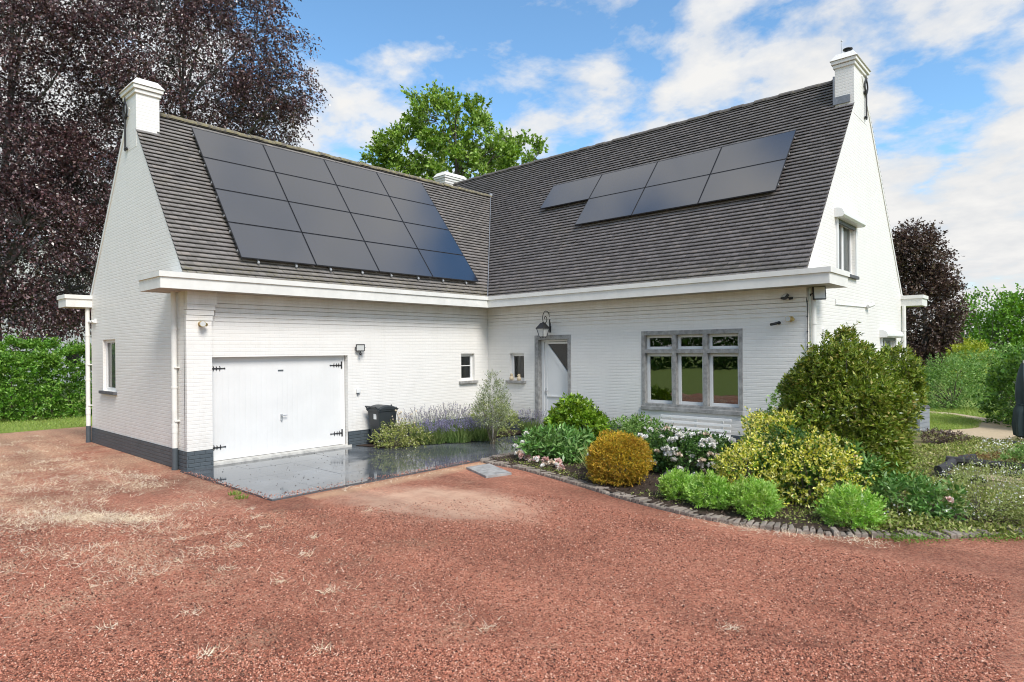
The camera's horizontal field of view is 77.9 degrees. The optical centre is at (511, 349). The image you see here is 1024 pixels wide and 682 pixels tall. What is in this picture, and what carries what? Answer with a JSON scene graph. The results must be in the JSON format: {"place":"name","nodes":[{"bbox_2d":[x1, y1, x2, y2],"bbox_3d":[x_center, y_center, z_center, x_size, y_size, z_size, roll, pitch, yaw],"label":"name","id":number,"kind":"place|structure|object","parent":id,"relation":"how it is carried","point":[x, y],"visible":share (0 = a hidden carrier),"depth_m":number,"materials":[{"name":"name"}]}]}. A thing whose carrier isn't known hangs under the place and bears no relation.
{"place":"outdoors","nodes":[
{"label":"outdoors","id":0,"kind":"place"},
{"bbox_2d":[0,410,91,433],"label":"grass","id":1,"kind":"structure","parent":0,"point":[23,426],"depth_m":21.13,"materials":[{"name":"green plant"}]},
{"bbox_2d":[1,237,91,385],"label":"neighbour house","id":2,"kind":"structure","parent":0,"point":[76,357],"depth_m":48.80,"materials":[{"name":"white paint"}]},
{"bbox_2d":[180,434,535,500],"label":"patio","id":3,"kind":"structure","parent":0,"point":[344,466],"depth_m":12.46,"materials":[{"name":"grey tile"}]},
{"bbox_2d":[357,429,520,447],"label":"border soil","id":4,"kind":"structure","parent":3,"relation":"on","point":[501,433],"depth_m":15.68,"materials":[{"name":"brown soil"}]},
{"bbox_2d":[365,404,398,445],"bbox_3d":[-3.126,1.804,15.285,0.489,0.946,0.726,-1,0,42],"label":"wheelie bin","id":5,"kind":"object","parent":4,"relation":"on","point":[378,414],"visible":0.81,"depth_m":15.12,"materials":[{"name":"plastic"}]},
{"bbox_2d":[368,418,433,449],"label":"sprawling plant","id":6,"kind":"object","parent":4,"relation":"on","point":[407,441],"visible":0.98,"depth_m":14.76,"materials":[{"name":"green plant"}]},
{"bbox_2d":[403,405,449,438],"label":"lavender","id":7,"kind":"object","parent":4,"relation":"on","point":[426,415],"visible":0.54,"depth_m":16.07,"materials":[{"name":"purple plant"}]},
{"bbox_2d":[411,418,452,444],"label":"lavender","id":8,"kind":"object","parent":4,"relation":"on","point":[437,437],"visible":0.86,"depth_m":15.29,"materials":[{"name":"purple plant"}]},
{"bbox_2d":[432,401,474,430],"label":"lavender","id":9,"kind":"object","parent":4,"relation":"on","point":[452,414],"visible":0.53,"depth_m":16.69,"materials":[{"name":"purple plant"}]},
{"bbox_2d":[435,416,477,442],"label":"lavender","id":10,"kind":"object","parent":4,"relation":"on","point":[455,435],"visible":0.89,"depth_m":15.47,"materials":[{"name":"purple plant"}]},
{"bbox_2d":[469,395,523,437],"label":"green bush","id":11,"kind":"object","parent":4,"relation":"on","point":[502,430],"visible":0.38,"depth_m":16.48,"materials":[{"name":"green plant"}]},
{"bbox_2d":[461,416,500,440],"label":"lavender","id":12,"kind":"object","parent":3,"relation":"on","point":[481,434],"visible":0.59,"depth_m":15.74,"materials":[{"name":"green plant"}]},
{"bbox_2d":[465,370,513,443],"bbox_3d":[-0.440,1.361,15.303,1.192,1.856,1.144,-1,0,42],"label":"olive tree","id":13,"kind":"object","parent":3,"relation":"on","point":[492,420],"visible":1,"depth_m":15.21,"materials":[{"name":"green plant"}]},
{"bbox_2d":[515,407,547,433],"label":"lavender","id":14,"kind":"object","parent":3,"relation":"on","point":[527,425],"visible":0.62,"depth_m":16.75,"materials":[{"name":"purple plant"}]},
{"bbox_2d":[0,355,1014,432],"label":"ground","id":15,"kind":"structure","parent":0,"point":[939,390],"depth_m":23.08,"materials":[{"name":"green plant"}]},
{"bbox_2d":[0,330,63,413],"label":"beech hedge","id":16,"kind":"object","parent":15,"relation":"on","point":[21,343],"visible":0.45,"depth_m":24.95,"materials":[{"name":"green plant"}]},
{"bbox_2d":[0,339,91,421],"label":"beech hedge","id":17,"kind":"object","parent":15,"relation":"on","point":[38,356],"visible":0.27,"depth_m":22.91,"materials":[{"name":"green plant"}]},
{"bbox_2d":[0,0,135,399],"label":"copper beech","id":18,"kind":"object","parent":15,"relation":"on","point":[29,207],"visible":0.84,"depth_m":30.66,"materials":[{"name":"purple plant"}]},
{"bbox_2d":[0,0,332,289],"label":"copper beech","id":19,"kind":"object","parent":15,"relation":"on","point":[182,18],"visible":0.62,"depth_m":33.74,"materials":[{"name":"purple plant"}]},
{"bbox_2d":[359,79,548,180],"bbox_3d":[-3.233,-7.107,38.265,11.247,19.452,6.960,-1,0,17],"label":"broadleaf tree","id":20,"kind":"object","parent":15,"relation":"on","point":[475,157],"visible":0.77,"depth_m":37.34,"materials":[{"name":"green plant"}]},
{"bbox_2d":[57,40,927,469],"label":"house","id":21,"kind":"structure","parent":15,"relation":"on","point":[667,312],"depth_m":14.97,"materials":[{"name":"white brick"}]},
{"bbox_2d":[99,339,116,394],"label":"window","id":22,"kind":"structure","parent":21,"relation":"in","point":[110,344],"depth_m":15.72,"materials":[{"name":"wood"}]},
{"bbox_2d":[191,127,274,171],"bbox_3d":[-6.781,-4.831,15.424,1.755,1.034,0.080,-1,-37,-48],"label":"solar panel","id":23,"kind":"object","parent":21,"relation":"attached to","point":[220,147],"visible":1,"depth_m":15.35,"materials":[{"name":"black glass"}]},
{"bbox_2d":[203,157,286,200],"bbox_3d":[-6.302,-3.998,14.995,1.755,1.034,0.080,-1,-37,-48],"label":"solar panel","id":24,"kind":"object","parent":21,"relation":"attached to","point":[232,177],"visible":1,"depth_m":14.92,"materials":[{"name":"black glass"}]},
{"bbox_2d":[215,189,300,231],"bbox_3d":[-5.823,-3.165,14.566,1.755,1.034,0.080,-1,-37,-48],"label":"solar panel","id":25,"kind":"object","parent":21,"relation":"attached to","point":[246,209],"visible":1,"depth_m":14.49,"materials":[{"name":"black glass"}]},
{"bbox_2d":[228,222,315,267],"bbox_3d":[-5.333,-2.299,14.127,1.755,1.102,0.098,-1,-37,-48],"label":"solar panel","id":26,"kind":"object","parent":21,"relation":"attached to","point":[257,243],"visible":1,"depth_m":14.06,"materials":[{"name":"black glass"}]},
{"bbox_2d":[212,355,344,460],"bbox_3d":[-5.055,1.203,13.898,0.141,2.114,3.165,-1,0,42],"label":"garage door","id":27,"kind":"structure","parent":21,"relation":"in","point":[266,404],"depth_m":13.80,"materials":[{"name":"white wood"}]},
{"bbox_2d":[263,145,335,184],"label":"solar panel","id":28,"kind":"object","parent":21,"relation":"attached to","point":[287,162],"visible":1,"depth_m":16.66,"materials":[{"name":"black glass"}]},
{"bbox_2d":[275,172,349,211],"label":"solar panel","id":29,"kind":"object","parent":21,"relation":"attached to","point":[299,190],"visible":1,"depth_m":16.23,"materials":[{"name":"black glass"}]},
{"bbox_2d":[288,202,363,240],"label":"solar panel","id":30,"kind":"object","parent":21,"relation":"attached to","point":[323,221],"visible":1,"depth_m":15.79,"materials":[{"name":"black glass"}]},
{"bbox_2d":[302,233,378,273],"bbox_3d":[-4.154,-2.310,15.423,1.755,1.102,0.098,-1,-37,-48],"label":"solar panel","id":31,"kind":"object","parent":21,"relation":"attached to","point":[330,252],"visible":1,"depth_m":15.36,"materials":[{"name":"black glass"}]},
{"bbox_2d":[324,159,388,195],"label":"solar panel","id":32,"kind":"object","parent":21,"relation":"attached to","point":[352,177],"visible":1,"depth_m":17.95,"materials":[{"name":"black glass"}]},
{"bbox_2d":[337,185,402,221],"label":"solar panel","id":33,"kind":"object","parent":21,"relation":"attached to","point":[368,203],"visible":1,"depth_m":17.53,"materials":[{"name":"black glass"}]},
{"bbox_2d":[350,213,417,248],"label":"solar panel","id":34,"kind":"object","parent":21,"relation":"attached to","point":[382,231],"visible":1,"depth_m":17.09,"materials":[{"name":"black glass"}]},
{"bbox_2d":[365,242,432,278],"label":"solar panel","id":35,"kind":"object","parent":21,"relation":"attached to","point":[390,259],"visible":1,"depth_m":16.66,"materials":[{"name":"black glass"}]},
{"bbox_2d":[376,172,434,205],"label":"solar panel","id":36,"kind":"object","parent":21,"relation":"attached to","point":[402,188],"visible":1,"depth_m":19.25,"materials":[{"name":"black glass"}]},
{"bbox_2d":[390,197,448,229],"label":"solar panel","id":37,"kind":"object","parent":21,"relation":"attached to","point":[412,212],"visible":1,"depth_m":18.82,"materials":[{"name":"black glass"}]},
{"bbox_2d":[403,222,462,254],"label":"solar panel","id":38,"kind":"object","parent":21,"relation":"attached to","point":[433,239],"visible":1,"depth_m":18.39,"materials":[{"name":"black glass"}]},
{"bbox_2d":[418,249,478,283],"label":"solar panel","id":39,"kind":"object","parent":21,"relation":"attached to","point":[442,266],"visible":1,"depth_m":17.96,"materials":[{"name":"black glass"}]},
{"bbox_2d":[459,353,477,383],"bbox_3d":[-1.283,0.526,17.913,0.245,0.850,0.690,-1,0,42],"label":"window","id":40,"kind":"structure","parent":21,"relation":"in","point":[466,358],"depth_m":18.02,"materials":[{"name":"wood"}]},
{"bbox_2d":[505,353,525,383],"bbox_3d":[0.150,0.513,17.775,0.710,0.850,0.245,-1,0,42],"label":"window","id":41,"kind":"structure","parent":21,"relation":"in","point":[517,358],"depth_m":17.88,"materials":[{"name":"wood"}]},
{"bbox_2d":[536,311,550,337],"bbox_3d":[0.867,-0.668,16.755,0.264,0.732,0.454,-1,0,42],"label":"wall lantern","id":42,"kind":"object","parent":21,"relation":"attached to","point":[543,329],"depth_m":16.66,"materials":[{"name":"metal"}]},
{"bbox_2d":[534,335,570,426],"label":"front door","id":43,"kind":"structure","parent":21,"relation":"in","point":[552,352],"depth_m":17.18,"materials":[{"name":"wood"}]},
{"bbox_2d":[540,175,601,208],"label":"solar panel","id":44,"kind":"object","parent":21,"relation":"attached to","point":[571,192],"visible":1,"depth_m":19.55,"materials":[{"name":"black glass"}]},
{"bbox_2d":[575,188,644,225],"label":"solar panel","id":45,"kind":"object","parent":21,"relation":"attached to","point":[612,206],"visible":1,"depth_m":17.75,"materials":[{"name":"black glass"}]},
{"bbox_2d":[589,162,657,198],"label":"solar panel","id":46,"kind":"object","parent":21,"relation":"attached to","point":[628,179],"visible":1,"depth_m":18.29,"materials":[{"name":"black glass"}]},
{"bbox_2d":[632,174,709,215],"bbox_3d":[4.142,-4.009,16.546,1.892,1.112,0.080,-1,-40,42],"label":"solar panel","id":47,"kind":"object","parent":21,"relation":"attached to","point":[675,194],"visible":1,"depth_m":16.47,"materials":[{"name":"black glass"}]},
{"bbox_2d":[646,147,721,186],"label":"solar panel","id":48,"kind":"object","parent":21,"relation":"attached to","point":[694,165],"visible":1,"depth_m":17.01,"materials":[{"name":"black glass"}]},
{"bbox_2d":[641,328,743,415],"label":"window","id":49,"kind":"structure","parent":21,"relation":"in","point":[692,371],"depth_m":15.00,"materials":[{"name":"stone"}]},
{"bbox_2d":[698,159,785,203],"bbox_3d":[5.540,-4.022,15.273,1.892,1.112,0.080,-1,-40,42],"label":"solar panel","id":50,"kind":"object","parent":21,"relation":"attached to","point":[747,181],"visible":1,"depth_m":15.20,"materials":[{"name":"black glass"}]},
{"bbox_2d":[711,130,796,173],"bbox_3d":[6.017,-4.897,15.806,1.892,1.112,0.080,-1,-40,42],"label":"solar panel","id":51,"kind":"object","parent":21,"relation":"attached to","point":[767,149],"visible":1,"depth_m":15.73,"materials":[{"name":"black glass"}]},
{"bbox_2d":[810,286,825,299],"bbox_3d":[6.058,-1.114,12.510,0.274,0.263,0.171,-1,0,7],"label":"floodlight","id":52,"kind":"object","parent":21,"relation":"attached to","point":[818,293],"visible":1,"depth_m":12.44,"materials":[{"name":"black metal"}]},
{"bbox_2d":[807,207,865,279],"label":"window","id":53,"kind":"structure","parent":21,"relation":"in","point":[846,221],"depth_m":14.65,"materials":[{"name":"wood"}]},
{"bbox_2d":[879,330,903,368],"bbox_3d":[10.475,0.360,17.589,0.366,1.800,1.940,-1,0,42],"label":"window","id":54,"kind":"structure","parent":21,"relation":"in","point":[887,336],"depth_m":17.35,"materials":[{"name":"stone"}]},
{"bbox_2d":[892,217,975,384],"bbox_3d":[23.549,-2.604,36.038,4.906,9.926,5.147,-1,0,42],"label":"purple plum tree","id":55,"kind":"object","parent":15,"relation":"on","point":[928,276],"visible":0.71,"depth_m":35.17,"materials":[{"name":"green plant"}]},
{"bbox_2d":[920,350,993,410],"bbox_3d":[16.310,1.218,23.592,2.944,2.448,2.985,-1,0,42],"label":"green shrub","id":56,"kind":"object","parent":15,"relation":"on","point":[938,374],"visible":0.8,"depth_m":23.27,"materials":[{"name":"green plant"}]},
{"bbox_2d":[941,335,994,389],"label":"golden shrub","id":57,"kind":"object","parent":15,"relation":"on","point":[967,344],"visible":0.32,"depth_m":32.64,"materials":[{"name":"yellow plant"}]},
{"bbox_2d":[940,341,1023,400],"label":"green shrub","id":58,"kind":"object","parent":15,"relation":"on","point":[983,354],"visible":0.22,"depth_m":27.70,"materials":[{"name":"green plant"}]},
{"bbox_2d":[953,283,1023,371],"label":"maple tree","id":59,"kind":"object","parent":15,"relation":"on","point":[1008,316],"visible":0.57,"depth_m":45.21,"materials":[{"name":"green plant"}]},
{"bbox_2d":[971,342,1023,426],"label":"green shrub","id":60,"kind":"object","parent":15,"relation":"on","point":[998,380],"visible":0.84,"depth_m":17.89,"materials":[{"name":"green plant"}]},
{"bbox_2d":[0,426,1023,681],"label":"driveway","id":61,"kind":"structure","parent":0,"point":[1002,562],"depth_m":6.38,"materials":[{"name":"red gravel"}]},
{"bbox_2d":[0,435,744,658],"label":"dry grass","id":62,"kind":"structure","parent":61,"relation":"on","point":[89,518],"depth_m":8.71,"materials":[{"name":"plant"}]},
{"bbox_2d":[466,463,511,477],"bbox_3d":[-0.455,2.286,11.975,0.548,0.040,1.135,-1,0,-25],"label":"paving slab","id":63,"kind":"object","parent":61,"relation":"on","point":[489,470],"depth_m":11.85,"materials":[{"name":"stone"}]},
{"bbox_2d":[319,463,899,547],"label":"dry grass","id":64,"kind":"structure","parent":61,"relation":"on","point":[744,525],"depth_m":7.79,"materials":[{"name":"plant"}]},
{"bbox_2d":[480,447,1023,538],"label":"brick edging","id":65,"kind":"object","parent":61,"relation":"on","point":[833,531],"visible":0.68,"depth_m":8.32,"materials":[{"name":"grey stone"}]},
{"bbox_2d":[876,528,1023,546],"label":"weeds","id":66,"kind":"object","parent":61,"relation":"on","point":[921,537],"visible":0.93,"depth_m":7.50,"materials":[{"name":"green plant"}]},
{"bbox_2d":[0,0,1023,348],"label":"sky","id":67,"kind":"structure","parent":0,"point":[945,96],"materials":[{"name":"blue"}]},
{"bbox_2d":[489,447,1022,532],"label":"flower bed","id":68,"kind":"object","parent":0,"point":[799,524],"visible":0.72,"depth_m":9.09,"materials":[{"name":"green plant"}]},
{"bbox_2d":[528,456,565,470],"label":"drooping blooms","id":69,"kind":"object","parent":68,"relation":"on","point":[544,460],"visible":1,"depth_m":12.04,"materials":[{"name":"pink plant"}]},
{"bbox_2d":[511,422,599,464],"bbox_3d":[0.778,1.990,13.011,1.932,1.060,1.438,-1,0,42],"label":"peony","id":70,"kind":"object","parent":68,"relation":"on","point":[564,443],"visible":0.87,"depth_m":12.72,"materials":[{"name":"green plant"}]},
{"bbox_2d":[543,392,611,446],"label":"laurel bush","id":71,"kind":"object","parent":68,"relation":"on","point":[577,410],"visible":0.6,"depth_m":13.96,"materials":[{"name":"green plant"}]},
{"bbox_2d":[585,428,656,487],"bbox_3d":[1.810,1.817,10.632,1.232,0.976,1.200,-1,0,42],"label":"golden conifer","id":72,"kind":"object","parent":68,"relation":"on","point":[616,444],"visible":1,"depth_m":10.36,"materials":[{"name":"yellow plant"}]},
{"bbox_2d":[606,415,645,432],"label":"rose bush","id":73,"kind":"object","parent":68,"relation":"on","point":[615,424],"visible":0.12,"depth_m":14.49,"materials":[{"name":"green plant"}]},
{"bbox_2d":[618,412,663,454],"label":"rose bush","id":74,"kind":"object","parent":68,"relation":"on","point":[637,424],"visible":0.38,"depth_m":13.25,"materials":[{"name":"green plant"}]},
{"bbox_2d":[655,465,698,500],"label":"cushion plant","id":75,"kind":"object","parent":68,"relation":"on","point":[674,479],"visible":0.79,"depth_m":9.40,"materials":[{"name":"green plant"}]},
{"bbox_2d":[632,421,747,475],"bbox_3d":[3.160,1.852,11.438,2.192,1.062,1.393,-1,0,42],"label":"rose bush","id":76,"kind":"object","parent":68,"relation":"on","point":[680,442],"visible":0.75,"depth_m":11.17,"materials":[{"name":"white plant"}]},
{"bbox_2d":[660,414,730,441],"bbox_3d":[3.918,1.861,13.841,1.660,0.756,0.484,-1,0,42],"label":"garden bench","id":77,"kind":"object","parent":68,"relation":"on","point":[696,423],"visible":0.41,"depth_m":13.86,"materials":[{"name":"white paint"}]},
{"bbox_2d":[681,469,734,508],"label":"cushion plant","id":78,"kind":"object","parent":68,"relation":"on","point":[715,483],"visible":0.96,"depth_m":8.86,"materials":[{"name":"green plant"}]},
{"bbox_2d":[495,456,938,532],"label":"bed seedlings","id":79,"kind":"object","parent":68,"relation":"on","point":[810,510],"visible":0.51,"depth_m":8.71,"materials":[{"name":"green plant"}]},
{"bbox_2d":[708,432,797,497],"bbox_3d":[3.586,1.773,9.527,1.200,1.047,1.263,-1,0,-9],"label":"variegated shrub","id":80,"kind":"object","parent":68,"relation":"on","point":[742,450],"visible":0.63,"depth_m":9.35,"materials":[{"name":"yellow plant"}]},
{"bbox_2d":[725,473,785,520],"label":"cushion plant","id":81,"kind":"object","parent":68,"relation":"on","point":[744,498],"visible":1,"depth_m":8.41,"materials":[{"name":"green plant"}]},
{"bbox_2d":[746,388,783,459],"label":"green bush","id":82,"kind":"object","parent":68,"relation":"on","point":[773,399],"visible":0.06,"depth_m":12.09,"materials":[{"name":"green plant"}]},
{"bbox_2d":[747,424,832,501],"bbox_3d":[4.271,1.714,9.593,1.316,1.211,1.210,-1,0,42],"label":"green bush","id":83,"kind":"object","parent":68,"relation":"on","point":[799,432],"visible":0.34,"depth_m":9.35,"materials":[{"name":"green plant"}]},
{"bbox_2d":[736,405,844,497],"bbox_3d":[4.409,1.573,9.921,1.375,1.462,1.822,-1,0,-12],"label":"variegated shrub","id":84,"kind":"object","parent":68,"relation":"on","point":[758,421],"visible":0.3,"depth_m":9.87,"materials":[{"name":"yellow plant"}]},
{"bbox_2d":[762,430,878,508],"bbox_3d":[4.267,1.738,8.995,1.569,1.160,1.220,-1,0,42],"label":"variegated shrub","id":85,"kind":"object","parent":68,"relation":"on","point":[835,459],"visible":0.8,"depth_m":8.87,"materials":[{"name":"yellow plant"}]},
{"bbox_2d":[771,321,924,490],"bbox_3d":[5.265,0.929,10.123,2.247,2.850,1.996,-1,0,42],"label":"evergreen shrub","id":86,"kind":"object","parent":68,"relation":"on","point":[841,376],"visible":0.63,"depth_m":9.64,"materials":[{"name":"green plant"}]},
{"bbox_2d":[811,479,893,530],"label":"cushion plant","id":87,"kind":"object","parent":68,"relation":"on","point":[850,494],"visible":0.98,"depth_m":7.90,"materials":[{"name":"green plant"}]},
{"bbox_2d":[819,439,892,495],"bbox_3d":[4.942,1.827,9.168,1.072,1.110,1.024,-1,0,42],"label":"peony","id":88,"kind":"object","parent":68,"relation":"on","point":[865,461],"visible":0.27,"depth_m":9.00,"materials":[{"name":"green plant"}]},
{"bbox_2d":[866,461,981,523],"bbox_3d":[5.436,2.033,8.494,1.393,0.998,1.079,-1,0,42],"label":"peony","id":89,"kind":"object","parent":68,"relation":"on","point":[916,500],"visible":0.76,"depth_m":8.36,"materials":[{"name":"green plant"}]},
{"bbox_2d":[801,430,1023,528],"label":"garden","id":90,"kind":"object","parent":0,"point":[918,440],"visible":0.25,"depth_m":11.90,"materials":[{"name":"plant"}]},
{"bbox_2d":[857,341,929,420],"bbox_3d":[7.059,1.044,11.880,1.082,2.430,1.456,-1,0,-4],"label":"evergreen shrub","id":91,"kind":"object","parent":90,"relation":"on","point":[910,370],"visible":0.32,"depth_m":11.44,"materials":[{"name":"green plant"}]},
{"bbox_2d":[814,429,1023,536],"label":"ground cover","id":92,"kind":"object","parent":90,"relation":"on","point":[907,520],"visible":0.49,"depth_m":8.74,"materials":[{"name":"green plant"}]},
{"bbox_2d":[911,405,929,431],"bbox_3d":[10.771,1.857,17.196,0.814,0.700,0.814,-1,0,-40],"label":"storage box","id":93,"kind":"object","parent":90,"relation":"on","point":[924,422],"visible":0.34,"depth_m":16.92,"materials":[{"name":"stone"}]},
{"bbox_2d":[864,427,1023,518],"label":"white flowers","id":94,"kind":"object","parent":90,"relation":"on","point":[975,492],"visible":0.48,"depth_m":9.05,"materials":[{"name":"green plant"}]},
{"bbox_2d":[918,427,971,444],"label":"dark shrub","id":95,"kind":"object","parent":90,"relation":"on","point":[941,438],"visible":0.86,"depth_m":14.74,"materials":[{"name":"brown plant"}]},
{"bbox_2d":[934,458,956,472],"bbox_3d":[7.831,2.104,11.419,1.098,0.191,0.188,-1,0,-43],"label":"log","id":96,"kind":"object","parent":90,"relation":"on","point":[945,466],"visible":0.85,"depth_m":11.25,"materials":[{"name":"grey wood"}]},
{"bbox_2d":[930,455,1023,526],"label":"feathery plant","id":97,"kind":"object","parent":90,"relation":"on","point":[989,508],"visible":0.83,"depth_m":8.22,"materials":[{"name":"green plant"}]},
{"bbox_2d":[945,456,1023,470],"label":"log","id":98,"kind":"object","parent":90,"relation":"on","point":[965,462],"visible":0.67,"depth_m":11.45,"materials":[{"name":"grey wood"}]},
{"bbox_2d":[958,450,1023,467],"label":"rust plant","id":99,"kind":"object","parent":90,"relation":"on","point":[987,456],"visible":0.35,"depth_m":11.88,"materials":[{"name":"brown plant"}]},
{"bbox_2d":[993,442,1023,471],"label":"green bush","id":100,"kind":"object","parent":90,"relation":"on","point":[1020,449],"visible":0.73,"depth_m":11.26,"materials":[{"name":"green plant"}]},
{"bbox_2d":[1012,360,1023,443],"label":"parasol","id":101,"kind":"object","parent":90,"relation":"on","point":[1018,421],"visible":0.78,"depth_m":14.53,"materials":[{"name":"fabric"}]},
{"bbox_2d":[929,411,981,430],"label":"lawn","id":102,"kind":"structure","parent":0,"point":[963,427],"depth_m":18.62,"materials":[{"name":"green plant"}]},
{"bbox_2d":[929,403,1010,424],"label":"grass","id":103,"kind":"structure","parent":0,"point":[962,410],"depth_m":22.23,"materials":[{"name":"green plant"}]},
{"bbox_2d":[931,411,1014,439],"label":"path","id":104,"kind":"structure","parent":0,"point":[993,430],"depth_m":17.00,"materials":[{"name":"beige gravel"}]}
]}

